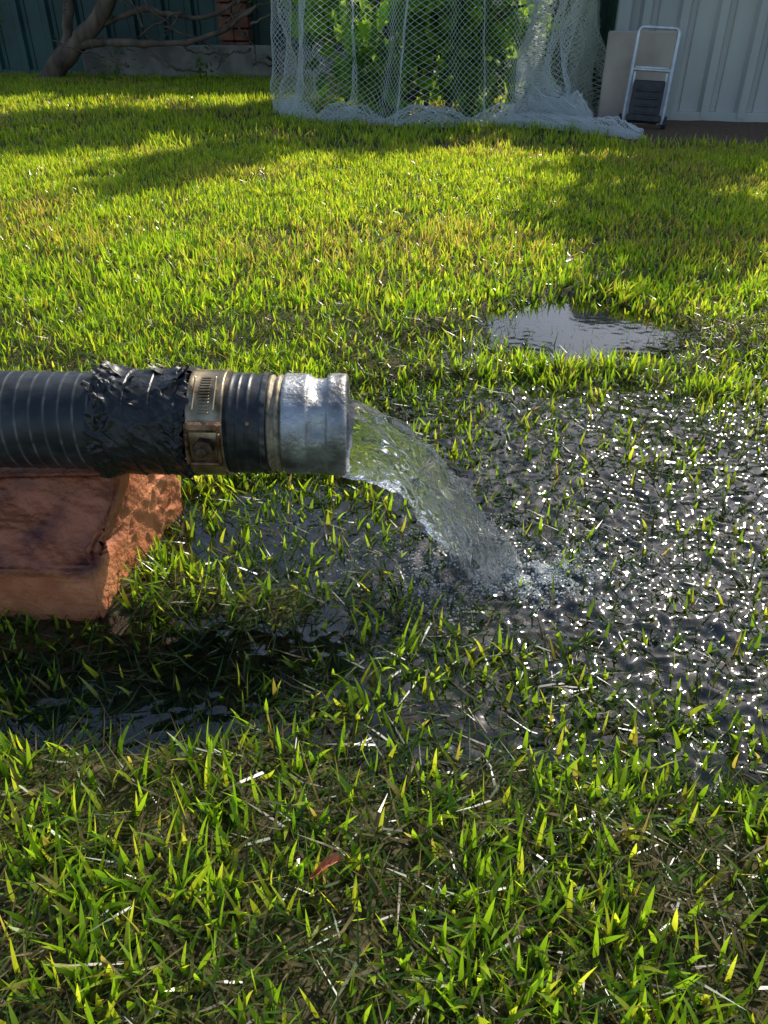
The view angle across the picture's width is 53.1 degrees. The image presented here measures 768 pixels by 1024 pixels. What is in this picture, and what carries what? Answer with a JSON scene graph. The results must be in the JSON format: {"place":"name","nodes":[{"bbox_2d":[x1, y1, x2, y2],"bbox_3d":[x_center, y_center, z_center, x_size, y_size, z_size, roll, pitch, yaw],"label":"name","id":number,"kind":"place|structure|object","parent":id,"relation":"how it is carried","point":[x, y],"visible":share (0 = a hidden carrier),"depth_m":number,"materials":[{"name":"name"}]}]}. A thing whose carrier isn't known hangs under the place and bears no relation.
{"place":"outdoors","nodes":[
{"label":"outdoors","id":0,"kind":"place"},
{"bbox_2d":[0,70,767,1023],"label":"lawn ground","id":1,"kind":"structure","parent":0,"point":[718,131],"depth_m":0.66,"materials":[{"name":"green plant"}]},
{"bbox_2d":[0,467,182,623],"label":"red brick","id":2,"kind":"object","parent":1,"relation":"on","point":[71,540],"visible":0.69,"depth_m":0.68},
{"bbox_2d":[0,359,349,487],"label":"suction hose","id":3,"kind":"object","parent":2,"relation":"on","point":[108,419],"visible":1,"depth_m":0.63,"materials":[{"name":"black rubber"}]},
{"bbox_2d":[0,0,293,81],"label":"old shrub","id":4,"kind":"object","parent":1,"relation":"on","point":[77,42],"visible":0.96,"depth_m":5.74,"materials":[{"name":"brown plant"}]},
{"bbox_2d":[82,45,437,77],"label":"concrete edging wall","id":5,"kind":"structure","parent":1,"relation":"on","point":[181,57],"depth_m":6.15,"materials":[{"name":"grey concrete"}]},
{"bbox_2d":[215,0,253,44],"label":"brick pier","id":6,"kind":"structure","parent":5,"relation":"on","point":[229,37],"depth_m":6.14,"materials":[{"name":"red brick"}]},
{"bbox_2d":[0,0,568,76],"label":"steel fence","id":7,"kind":"object","parent":1,"relation":"on","point":[28,45],"visible":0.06,"depth_m":6.32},
{"bbox_2d":[310,852,342,880],"bbox_3d":[-0.035,0.211,0.456,0.005,0.009,0.023,28,42,36],"label":"fallen leaf","id":8,"kind":"object","parent":1,"relation":"on","point":[331,859],"visible":1,"depth_m":0.46,"materials":[{"name":"brown plant"}]},
{"bbox_2d":[280,0,578,118],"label":"grape vine","id":9,"kind":"object","parent":1,"relation":"on","point":[465,37],"visible":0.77,"depth_m":3.59,"materials":[{"name":"green plant"}]},
{"bbox_2d":[270,0,644,139],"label":"bird netting","id":10,"kind":"object","parent":1,"relation":"on","point":[569,104],"visible":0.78,"depth_m":3.54,"materials":[{"name":"white plastic"}]},
{"bbox_2d":[561,0,617,109],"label":"steel fence","id":11,"kind":"object","parent":1,"relation":"on","point":[608,12],"visible":0.19,"depth_m":4.16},
{"bbox_2d":[596,31,676,123],"bbox_3d":[1.170,-2.015,3.580,0.300,0.380,0.040,5,33,8],"label":"leaning paver","id":12,"kind":"object","parent":1,"relation":"on","point":[656,48],"visible":0.5,"depth_m":3.53,"materials":[{"name":"grey concrete"}]},
{"bbox_2d":[617,25,680,128],"bbox_3d":[1.177,-1.915,3.406,0.216,0.404,0.084,9,25,9],"label":"hand trolley","id":13,"kind":"object","parent":1,"relation":"on","point":[643,101],"visible":0.91,"depth_m":3.41,"materials":[{"name":"aluminium"},{"name":"black plastic"}]},
{"bbox_2d":[614,0,767,121],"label":"steel fence","id":14,"kind":"object","parent":1,"relation":"on","point":[720,72],"visible":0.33,"depth_m":3.61,"materials":[{"name":"white metal"}]},
{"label":"puddle water","id":15,"kind":"object","parent":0,"visible":0},
{"bbox_2d":[6,396,766,784],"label":"water foam","id":16,"kind":"object","parent":15,"relation":"on","point":[542,578],"visible":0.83,"depth_m":0.73,"materials":[{"name":"white"}]},
{"bbox_2d":[310,398,519,595],"bbox_3d":[0.028,-0.015,0.711,0.207,0.189,0.086,0,33,0],"label":"water jet","id":17,"kind":"object","parent":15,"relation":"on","point":[382,449],"visible":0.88,"depth_m":0.68,"materials":[{"name":"white"}]},
{"bbox_2d":[335,413,671,639],"bbox_3d":[0.130,-0.022,0.729,0.354,0.143,0.271,0,33,0],"label":"water splash","id":18,"kind":"object","parent":15,"relation":"on","point":[524,564],"visible":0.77,"depth_m":0.73,"materials":[{"name":"white"}]}
]}

